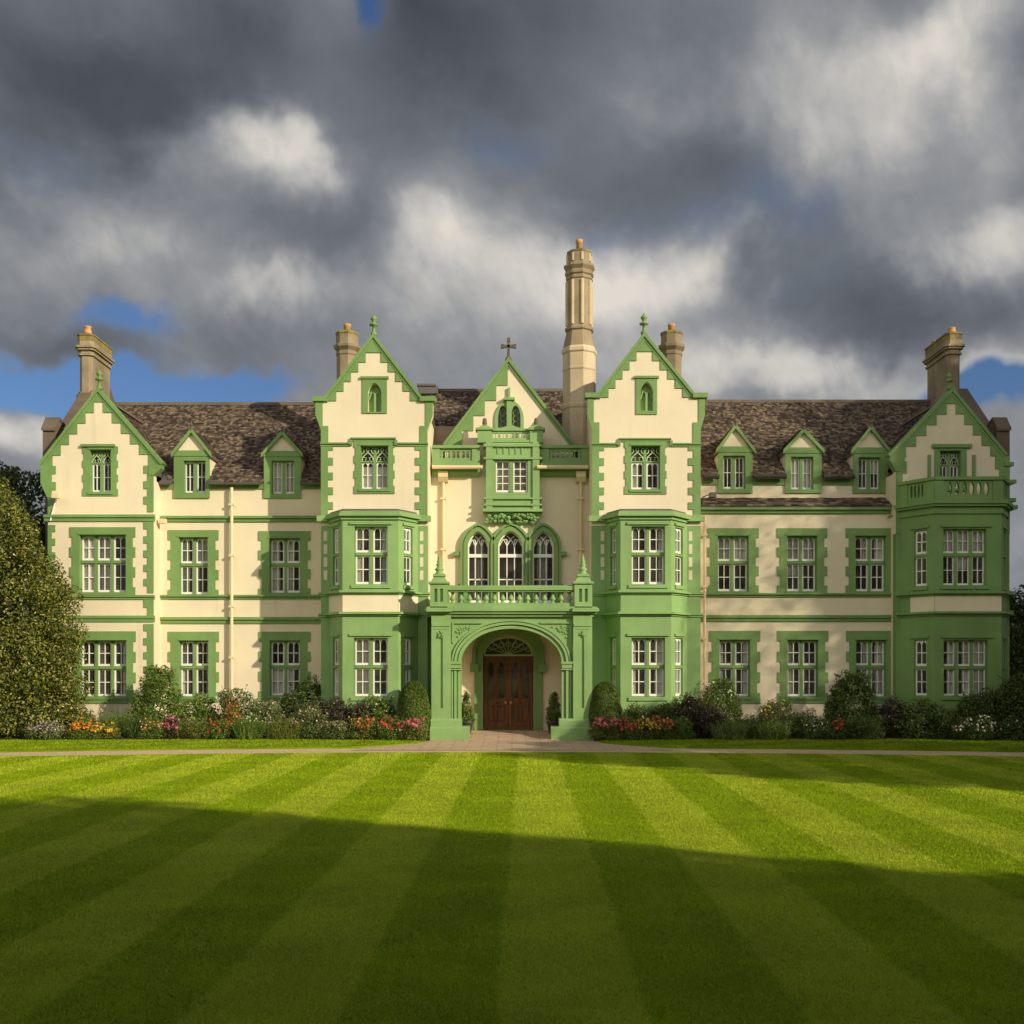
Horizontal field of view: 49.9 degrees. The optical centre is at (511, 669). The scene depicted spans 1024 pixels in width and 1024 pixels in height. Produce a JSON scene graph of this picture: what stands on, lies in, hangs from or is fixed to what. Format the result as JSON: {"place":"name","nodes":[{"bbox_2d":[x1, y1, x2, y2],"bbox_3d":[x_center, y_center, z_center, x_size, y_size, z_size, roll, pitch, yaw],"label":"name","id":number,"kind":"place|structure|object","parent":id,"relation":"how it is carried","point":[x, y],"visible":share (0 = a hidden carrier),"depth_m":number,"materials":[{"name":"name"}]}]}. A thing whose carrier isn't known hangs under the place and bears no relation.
{"place":"outdoors","nodes":[
{"label":"outdoors","id":0,"kind":"place"},
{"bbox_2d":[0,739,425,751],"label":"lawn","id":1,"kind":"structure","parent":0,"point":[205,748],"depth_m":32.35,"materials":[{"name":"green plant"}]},
{"bbox_2d":[318,718,353,738],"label":"flowering plant","id":2,"kind":"object","parent":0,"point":[330,727],"visible":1,"depth_m":35.43,"materials":[{"name":"green plant"}]},
{"bbox_2d":[371,714,407,739],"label":"flowering plant","id":3,"kind":"object","parent":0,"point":[391,727],"visible":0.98,"depth_m":35.25,"materials":[{"name":"green plant"}]},
{"bbox_2d":[397,717,429,739],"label":"flowering plant","id":4,"kind":"object","parent":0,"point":[413,725],"visible":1,"depth_m":35.12,"materials":[{"name":"green plant"}]},
{"bbox_2d":[350,739,672,750],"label":"forecourt","id":5,"kind":"structure","parent":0,"point":[428,744],"depth_m":32.90,"materials":[{"name":"beige gravel"}]},
{"bbox_2d":[0,681,1023,1023],"bbox_3d":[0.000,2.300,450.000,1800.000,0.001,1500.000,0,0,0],"label":"lawn","id":6,"kind":"structure","parent":0,"point":[282,927],"depth_m":11.27,"materials":[{"name":"green plant"}]},
{"bbox_2d":[0,461,44,713],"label":"broadleaf tree","id":7,"kind":"object","parent":6,"relation":"on","point":[14,476],"visible":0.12,"depth_m":46.25,"materials":[{"name":"green plant"}]},
{"bbox_2d":[0,732,429,740],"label":"flower bed","id":8,"kind":"object","parent":6,"relation":"on","point":[16,737],"visible":0.18,"depth_m":35.73,"materials":[{"name":"soil"}]},
{"bbox_2d":[24,719,68,739],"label":"flowering plant","id":9,"kind":"object","parent":8,"relation":"on","point":[42,727],"visible":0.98,"depth_m":35.31,"materials":[{"name":"green plant"}]},
{"bbox_2d":[0,475,95,738],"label":"holly bush","id":10,"kind":"object","parent":8,"relation":"on","point":[18,638],"visible":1,"depth_m":36.05,"materials":[{"name":"green plant"}]},
{"bbox_2d":[65,717,95,738],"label":"flowering plant","id":11,"kind":"object","parent":8,"relation":"on","point":[85,725],"visible":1,"depth_m":35.38,"materials":[{"name":"orange plant"}]},
{"bbox_2d":[88,721,122,738],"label":"flowering plant","id":12,"kind":"object","parent":8,"relation":"on","point":[106,731],"visible":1,"depth_m":35.51,"materials":[{"name":"yellow plant"}]},
{"bbox_2d":[92,708,142,737],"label":"perennial","id":13,"kind":"object","parent":8,"relation":"on","point":[110,717],"visible":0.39,"depth_m":36.36,"materials":[{"name":"green plant"}]},
{"bbox_2d":[113,711,156,737],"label":"perennial","id":14,"kind":"object","parent":8,"relation":"on","point":[131,732],"visible":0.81,"depth_m":35.84,"materials":[{"name":"green plant"}]},
{"bbox_2d":[137,717,166,738],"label":"flowering plant","id":15,"kind":"object","parent":8,"relation":"on","point":[156,732],"visible":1,"depth_m":35.60,"materials":[{"name":"green plant"}]},
{"bbox_2d":[129,663,187,736],"bbox_3d":[-11.872,1.011,37.008,1.969,2.484,1.439,0,0,0],"label":"shrub","id":16,"kind":"object","parent":8,"relation":"on","point":[157,681],"visible":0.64,"depth_m":36.75,"materials":[{"name":"green plant"}]},
{"bbox_2d":[169,717,215,738],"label":"shrub","id":17,"kind":"object","parent":8,"relation":"on","point":[190,730],"visible":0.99,"depth_m":35.59,"materials":[{"name":"green plant"}]},
{"bbox_2d":[180,691,222,733],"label":"shrub","id":18,"kind":"object","parent":8,"relation":"on","point":[199,711],"visible":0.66,"depth_m":37.16,"materials":[{"name":"green plant"}]},
{"bbox_2d":[204,718,234,738],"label":"rose bush","id":19,"kind":"object","parent":8,"relation":"on","point":[220,727],"visible":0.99,"depth_m":35.58,"materials":[{"name":"green plant"}]},
{"bbox_2d":[215,684,258,735],"bbox_3d":[-9.318,1.364,37.170,1.621,1.759,1.246,0,0,0],"label":"rose bush","id":20,"kind":"object","parent":8,"relation":"on","point":[227,699],"visible":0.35,"depth_m":37.03,"materials":[{"name":"green plant"}]},
{"bbox_2d":[227,713,270,738],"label":"perennial","id":21,"kind":"object","parent":8,"relation":"on","point":[253,731],"visible":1,"depth_m":35.59,"materials":[{"name":"green plant"}]},
{"bbox_2d":[243,696,284,735],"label":"shrub","id":22,"kind":"object","parent":8,"relation":"on","point":[269,712],"visible":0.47,"depth_m":36.91,"materials":[{"name":"green plant"}]},
{"bbox_2d":[265,713,303,738],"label":"perennial","id":23,"kind":"object","parent":8,"relation":"on","point":[282,732],"visible":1,"depth_m":35.63,"materials":[{"name":"green plant"}]},
{"bbox_2d":[276,674,330,734],"bbox_3d":[-7.030,1.190,37.587,1.986,2.105,1.524,0,0,22],"label":"shrub","id":24,"kind":"object","parent":8,"relation":"on","point":[290,704],"visible":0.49,"depth_m":37.35,"materials":[{"name":"green plant"}]},
{"bbox_2d":[289,706,332,738],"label":"flowering plant","id":25,"kind":"object","parent":8,"relation":"on","point":[306,714],"visible":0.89,"depth_m":35.79,"materials":[{"name":"green plant"}]},
{"bbox_2d":[318,696,355,737],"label":"shrub","id":26,"kind":"object","parent":8,"relation":"on","point":[330,707],"visible":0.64,"depth_m":36.04,"materials":[{"name":"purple plant"}]},
{"bbox_2d":[347,716,377,738],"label":"flowering plant","id":27,"kind":"object","parent":8,"relation":"on","point":[365,726],"visible":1,"depth_m":35.33,"materials":[{"name":"plant"}]},
{"bbox_2d":[352,694,396,737],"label":"shrub","id":28,"kind":"object","parent":8,"relation":"on","point":[379,710],"visible":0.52,"depth_m":36.02,"materials":[{"name":"green plant"}]},
{"bbox_2d":[397,680,430,739],"bbox_3d":[-3.166,1.293,35.939,1.182,1.940,1.179,0,0,0],"label":"box topiary","id":29,"kind":"object","parent":8,"relation":"on","point":[406,699],"visible":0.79,"depth_m":35.60,"materials":[{"name":"green plant"}]},
{"bbox_2d":[38,239,1017,740],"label":"manor house","id":30,"kind":"structure","parent":6,"relation":"on","point":[508,549],"depth_m":38.39,"materials":[{"name":"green paint"}]},
{"bbox_2d":[82,446,117,495],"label":"window","id":31,"kind":"structure","parent":30,"relation":"in","point":[88,463],"depth_m":38.16,"materials":[{"name":"green paint"}]},
{"bbox_2d":[70,527,135,594],"bbox_3d":[-14.212,-3.745,38.325,2.275,2.427,0.391,0,0,0],"label":"window","id":32,"kind":"structure","parent":30,"relation":"in","point":[98,560],"depth_m":38.34,"materials":[{"name":"green paint"}]},
{"bbox_2d":[71,631,135,702],"bbox_3d":[-14.203,-0.093,38.325,2.292,2.502,0.391,0,0,0],"label":"window","id":33,"kind":"structure","parent":30,"relation":"in","point":[129,677],"depth_m":38.32,"materials":[{"name":"green paint"}]},
{"bbox_2d":[168,530,218,599],"bbox_3d":[-11.292,-3.727,39.125,1.788,2.461,0.390,0,0,0],"label":"window","id":34,"kind":"structure","parent":30,"relation":"in","point":[205,554],"depth_m":38.96,"materials":[{"name":"green paint"}]},
{"bbox_2d":[168,632,218,701],"bbox_3d":[-11.283,-0.111,39.125,1.806,2.496,0.391,0,0,0],"label":"window","id":35,"kind":"structure","parent":30,"relation":"in","point":[177,656],"depth_m":38.96,"materials":[{"name":"green paint"}]},
{"bbox_2d":[184,461,205,492],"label":"window","id":36,"kind":"structure","parent":30,"relation":"in","point":[195,477],"depth_m":39.11,"materials":[{"name":"white paint"}]},
{"bbox_2d":[272,461,293,493],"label":"window","id":37,"kind":"structure","parent":30,"relation":"in","point":[282,471],"depth_m":39.12,"materials":[{"name":"white paint"}]},
{"bbox_2d":[259,531,310,594],"bbox_3d":[-8.061,-3.736,39.128,1.834,2.372,0.396,0,0,0],"label":"window","id":38,"kind":"structure","parent":30,"relation":"in","point":[288,564],"depth_m":38.96,"materials":[{"name":"green paint"}]},
{"bbox_2d":[259,632,310,700],"bbox_3d":[-8.057,-0.129,39.128,1.827,2.461,0.397,0,0,0],"label":"window","id":39,"kind":"structure","parent":30,"relation":"in","point":[275,678],"depth_m":38.96,"materials":[{"name":"green paint"}]},
{"bbox_2d":[333,527,338,585],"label":"window","id":40,"kind":"structure","parent":30,"relation":"in","point":[335,530],"depth_m":37.13,"materials":[{"name":"white paint"}]},
{"bbox_2d":[333,638,338,696],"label":"window","id":41,"kind":"structure","parent":30,"relation":"in","point":[335,640],"depth_m":37.13,"materials":[{"name":"white paint"}]},
{"bbox_2d":[354,526,387,584],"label":"window","id":42,"kind":"structure","parent":30,"relation":"in","point":[359,553],"depth_m":36.69,"materials":[{"name":"white paint"}]},
{"bbox_2d":[354,638,387,696],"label":"window","id":43,"kind":"structure","parent":30,"relation":"in","point":[365,666],"depth_m":36.69,"materials":[{"name":"white paint"}]},
{"bbox_2d":[354,441,394,493],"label":"window","id":44,"kind":"structure","parent":30,"relation":"in","point":[375,479],"depth_m":37.39,"materials":[{"name":"green paint"}]},
{"bbox_2d":[404,527,412,585],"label":"window","id":45,"kind":"structure","parent":30,"relation":"in","point":[408,532],"depth_m":37.12,"materials":[{"name":"white paint"}]},
{"bbox_2d":[404,638,412,691],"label":"window","id":46,"kind":"structure","parent":30,"relation":"in","point":[408,642],"depth_m":37.08,"materials":[{"name":"white paint"}]},
{"bbox_2d":[462,690,475,733],"bbox_3d":[-1.552,1.419,37.102,0.671,1.502,0.655,0,0,0],"label":"potted tree","id":47,"kind":"object","parent":30,"relation":"on","point":[467,715],"visible":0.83,"depth_m":36.97,"materials":[{"name":"green plant"}]},
{"bbox_2d":[460,523,495,602],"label":"window","id":48,"kind":"structure","parent":30,"relation":"in","point":[478,555],"depth_m":38.91,"materials":[{"name":"white paint"}]},
{"bbox_2d":[484,656,532,728],"bbox_3d":[-0.128,0.793,38.320,1.695,2.551,0.140,0,0,0],"label":"door","id":49,"kind":"structure","parent":30,"relation":"in","point":[508,712],"depth_m":38.30,"materials":[{"name":"brown wood"}]},
{"bbox_2d":[495,387,523,427],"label":"lancet window","id":50,"kind":"structure","parent":30,"relation":"in","point":[508,403],"depth_m":39.39,"materials":[{"name":"green paint"}]},
{"bbox_2d":[491,523,530,602],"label":"window","id":51,"kind":"structure","parent":30,"relation":"in","point":[514,530],"depth_m":38.91,"materials":[{"name":"white paint"}]},
{"bbox_2d":[495,460,527,492],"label":"window","id":52,"kind":"structure","parent":30,"relation":"in","point":[511,469],"depth_m":38.74,"materials":[{"name":"white paint"}]},
{"bbox_2d":[525,523,560,602],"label":"window","id":53,"kind":"structure","parent":30,"relation":"in","point":[541,555],"depth_m":38.91,"materials":[{"name":"white paint"}]},
{"bbox_2d":[545,691,560,733],"bbox_3d":[1.420,1.444,37.107,0.621,1.452,0.600,0,0,29],"label":"potted tree","id":54,"kind":"object","parent":30,"relation":"on","point":[553,716],"visible":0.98,"depth_m":36.97,"materials":[{"name":"green plant"}]},
{"bbox_2d":[610,527,615,585],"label":"window","id":55,"kind":"structure","parent":30,"relation":"in","point":[612,530],"depth_m":37.11,"materials":[{"name":"white paint"}]},
{"bbox_2d":[625,442,666,493],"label":"window","id":56,"kind":"structure","parent":30,"relation":"in","point":[632,460],"depth_m":37.43,"materials":[{"name":"green paint"}]},
{"bbox_2d":[631,526,664,584],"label":"window","id":57,"kind":"structure","parent":30,"relation":"in","point":[647,553],"depth_m":36.69,"materials":[{"name":"white paint"}]},
{"bbox_2d":[631,638,664,696],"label":"window","id":58,"kind":"structure","parent":30,"relation":"in","point":[659,665],"depth_m":36.69,"materials":[{"name":"white paint"}]},
{"bbox_2d":[675,527,682,585],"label":"window","id":59,"kind":"structure","parent":30,"relation":"in","point":[678,531],"depth_m":37.14,"materials":[{"name":"white paint"}]},
{"bbox_2d":[675,638,682,696],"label":"window","id":60,"kind":"structure","parent":30,"relation":"in","point":[678,641],"depth_m":37.13,"materials":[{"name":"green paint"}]},
{"bbox_2d":[708,528,758,592],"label":"window","id":61,"kind":"structure","parent":30,"relation":"in","point":[731,547],"depth_m":38.41,"materials":[{"name":"green paint"}]},
{"bbox_2d":[723,456,744,488],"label":"window","id":62,"kind":"structure","parent":30,"relation":"in","point":[733,472],"depth_m":39.11,"materials":[{"name":"white paint"}]},
{"bbox_2d":[709,631,759,702],"bbox_3d":[7.783,-0.102,38.578,1.773,2.532,0.396,0,0,0],"label":"window","id":63,"kind":"structure","parent":30,"relation":"in","point":[749,639],"depth_m":38.41,"materials":[{"name":"green paint"}]},
{"bbox_2d":[777,528,826,592],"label":"window","id":64,"kind":"structure","parent":30,"relation":"in","point":[799,547],"depth_m":38.41,"materials":[{"name":"green paint"}]},
{"bbox_2d":[791,457,812,488],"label":"window","id":65,"kind":"structure","parent":30,"relation":"in","point":[801,467],"depth_m":39.11,"materials":[{"name":"green paint"}]},
{"bbox_2d":[777,631,827,702],"bbox_3d":[10.163,-0.102,38.578,1.766,2.532,0.395,0,0,0],"label":"window","id":66,"kind":"structure","parent":30,"relation":"in","point":[787,638],"depth_m":38.41,"materials":[{"name":"green paint"}]},
{"bbox_2d":[845,528,890,592],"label":"window","id":67,"kind":"structure","parent":30,"relation":"in","point":[881,536],"depth_m":38.41,"materials":[{"name":"green paint"}]},
{"bbox_2d":[846,631,890,702],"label":"window","id":68,"kind":"structure","parent":30,"relation":"in","point":[881,640],"depth_m":38.57,"materials":[{"name":"green paint"}]},
{"bbox_2d":[859,457,879,488],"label":"window","id":69,"kind":"structure","parent":30,"relation":"in","point":[872,464],"depth_m":39.11,"materials":[{"name":"green paint"}]},
{"bbox_2d":[914,529,926,586],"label":"window","id":70,"kind":"structure","parent":30,"relation":"in","point":[921,555],"depth_m":37.34,"materials":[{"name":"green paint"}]},
{"bbox_2d":[914,640,926,695],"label":"window","id":71,"kind":"structure","parent":30,"relation":"in","point":[917,666],"depth_m":37.36,"materials":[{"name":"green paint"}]},
{"bbox_2d":[934,448,966,491],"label":"window","id":72,"kind":"structure","parent":30,"relation":"in","point":[937,451],"depth_m":37.87,"materials":[{"name":"green paint"}]},
{"bbox_2d":[943,529,986,585],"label":"window","id":73,"kind":"structure","parent":30,"relation":"in","point":[961,545],"depth_m":36.99,"materials":[{"name":"white paint"}]},
{"bbox_2d":[943,640,987,695],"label":"window","id":74,"kind":"structure","parent":30,"relation":"in","point":[974,666],"depth_m":36.99,"materials":[{"name":"white paint"}]},
{"bbox_2d":[596,734,1020,740],"bbox_3d":[13.375,2.275,37.250,21.250,0.100,3.900,0,0,0],"label":"flower bed","id":75,"kind":"object","parent":6,"relation":"on","point":[884,737],"visible":0.09,"depth_m":35.73,"materials":[{"name":"soil"}]},
{"bbox_2d":[589,681,622,739],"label":"box topiary","id":76,"kind":"object","parent":75,"relation":"on","point":[602,691],"visible":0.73,"depth_m":35.59,"materials":[{"name":"green plant"}]},
{"bbox_2d":[623,701,657,737],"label":"shrub","id":77,"kind":"object","parent":75,"relation":"on","point":[643,711],"visible":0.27,"depth_m":35.94,"materials":[{"name":"green plant"}]},
{"bbox_2d":[629,715,662,738],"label":"flowering plant","id":78,"kind":"object","parent":75,"relation":"on","point":[641,725],"visible":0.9,"depth_m":35.36,"materials":[{"name":"yellow plant"}]},
{"bbox_2d":[644,702,678,736],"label":"shrub","id":79,"kind":"object","parent":75,"relation":"on","point":[660,709],"visible":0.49,"depth_m":36.08,"materials":[{"name":"green plant"}]},
{"bbox_2d":[670,692,706,737],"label":"shrub","id":80,"kind":"object","parent":75,"relation":"on","point":[687,707],"visible":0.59,"depth_m":36.29,"materials":[{"name":"purple plant"}]},
{"bbox_2d":[689,700,729,737],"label":"shrub","id":81,"kind":"object","parent":75,"relation":"on","point":[713,719],"visible":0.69,"depth_m":36.14,"materials":[{"name":"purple plant"}]},
{"bbox_2d":[696,676,746,729],"bbox_3d":[7.043,1.217,37.327,1.837,2.044,1.341,0,0,0],"label":"rose bush","id":82,"kind":"object","parent":75,"relation":"on","point":[733,706],"visible":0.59,"depth_m":37.11,"materials":[{"name":"green plant"}]},
{"bbox_2d":[706,719,746,739],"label":"perennial","id":83,"kind":"object","parent":75,"relation":"on","point":[729,732],"visible":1,"depth_m":35.46,"materials":[{"name":"green plant"}]},
{"bbox_2d":[732,713,771,737],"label":"perennial","id":84,"kind":"object","parent":75,"relation":"on","point":[752,725],"visible":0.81,"depth_m":35.86,"materials":[{"name":"green plant"}]},
{"bbox_2d":[757,718,792,738],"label":"perennial","id":85,"kind":"object","parent":75,"relation":"on","point":[781,732],"visible":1,"depth_m":35.56,"materials":[{"name":"green plant"}]},
{"bbox_2d":[754,698,799,736],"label":"rose bush","id":86,"kind":"object","parent":75,"relation":"on","point":[770,710],"visible":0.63,"depth_m":36.42,"materials":[{"name":"green plant"}]},
{"bbox_2d":[789,708,825,736],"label":"shrub","id":87,"kind":"object","parent":75,"relation":"on","point":[803,721],"visible":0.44,"depth_m":36.40,"materials":[{"name":"green plant"}]},
{"bbox_2d":[803,715,835,738],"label":"flowering plant","id":88,"kind":"object","parent":75,"relation":"on","point":[817,727],"visible":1,"depth_m":35.46,"materials":[{"name":"green plant"}]},
{"bbox_2d":[823,669,882,736],"bbox_3d":[11.507,1.105,36.882,2.124,2.298,1.329,0,0,0],"label":"shrub","id":89,"kind":"object","parent":75,"relation":"on","point":[840,704],"visible":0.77,"depth_m":36.72,"materials":[{"name":"green plant"}]},
{"bbox_2d":[844,712,886,738],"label":"shrub","id":90,"kind":"object","parent":75,"relation":"on","point":[857,728],"visible":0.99,"depth_m":35.64,"materials":[{"name":"green plant"}]},
{"bbox_2d":[873,695,911,737],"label":"shrub","id":91,"kind":"object","parent":75,"relation":"on","point":[892,707],"visible":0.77,"depth_m":36.15,"materials":[{"name":"purple plant"}]},
{"bbox_2d":[892,694,940,738],"bbox_3d":[13.266,1.508,36.018,1.660,1.474,1.141,0,0,0],"label":"shrub","id":92,"kind":"object","parent":75,"relation":"on","point":[911,715],"visible":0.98,"depth_m":35.82,"materials":[{"name":"green plant"}]},
{"bbox_2d":[922,704,967,738],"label":"shrub","id":93,"kind":"object","parent":75,"relation":"on","point":[943,719],"visible":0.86,"depth_m":35.67,"materials":[{"name":"green plant"}]},
{"bbox_2d":[949,686,1020,738],"bbox_3d":[15.441,1.395,36.031,2.200,1.724,1.442,0,0,0],"label":"shrub","id":94,"kind":"object","parent":75,"relation":"on","point":[966,708],"visible":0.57,"depth_m":35.74,"materials":[{"name":"green plant"}]},
{"bbox_2d":[990,671,1023,735],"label":"shrub","id":95,"kind":"object","parent":75,"relation":"on","point":[1013,685],"visible":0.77,"depth_m":35.78,"materials":[{"name":"green plant"}]},
{"bbox_2d":[1009,625,1023,721],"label":"shrub","id":96,"kind":"object","parent":75,"relation":"on","point":[1016,650],"visible":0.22,"depth_m":38.79,"materials":[{"name":"green plant"}]},
{"bbox_2d":[1009,584,1023,676],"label":"broadleaf tree","id":97,"kind":"object","parent":6,"relation":"on","point":[1017,617],"visible":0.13,"depth_m":43.90,"materials":[{"name":"green plant"}]},
{"bbox_2d":[0,748,1023,756],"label":"path","id":98,"kind":"structure","parent":0,"point":[791,751],"depth_m":30.99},
{"bbox_2d":[0,0,1023,667],"label":"sky","id":99,"kind":"structure","parent":0,"point":[812,193],"materials":[{"name":"grey"}]},
{"bbox_2d":[0,738,1023,751],"bbox_3d":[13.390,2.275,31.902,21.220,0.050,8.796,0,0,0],"label":"lawn","id":100,"kind":"structure","parent":0,"point":[666,745],"depth_m":32.35,"materials":[{"name":"green plant"}]},
{"bbox_2d":[586,714,621,739],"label":"flowering plant","id":101,"kind":"object","parent":100,"relation":"on","point":[598,723],"visible":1,"depth_m":35.10,"materials":[{"name":"pink plant"}]},
{"bbox_2d":[612,716,641,738],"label":"flowering plant","id":102,"kind":"object","parent":100,"relation":"on","point":[624,725],"visible":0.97,"depth_m":35.22,"materials":[{"name":"green plant"}]},
{"bbox_2d":[667,715,697,738],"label":"shrub","id":103,"kind":"object","parent":100,"relation":"on","point":[680,726],"visible":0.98,"depth_m":35.47,"materials":[{"name":"green plant"}]},
{"bbox_2d":[949,714,1001,739],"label":"flowering plant","id":104,"kind":"object","parent":100,"relation":"on","point":[981,723],"visible":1,"depth_m":35.01,"materials":[{"name":"green plant"}]},
{"bbox_2d":[991,714,1023,739],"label":"shrub","id":105,"kind":"object","parent":100,"relation":"on","point":[1009,733],"visible":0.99,"depth_m":34.95,"materials":[{"name":"green plant"}]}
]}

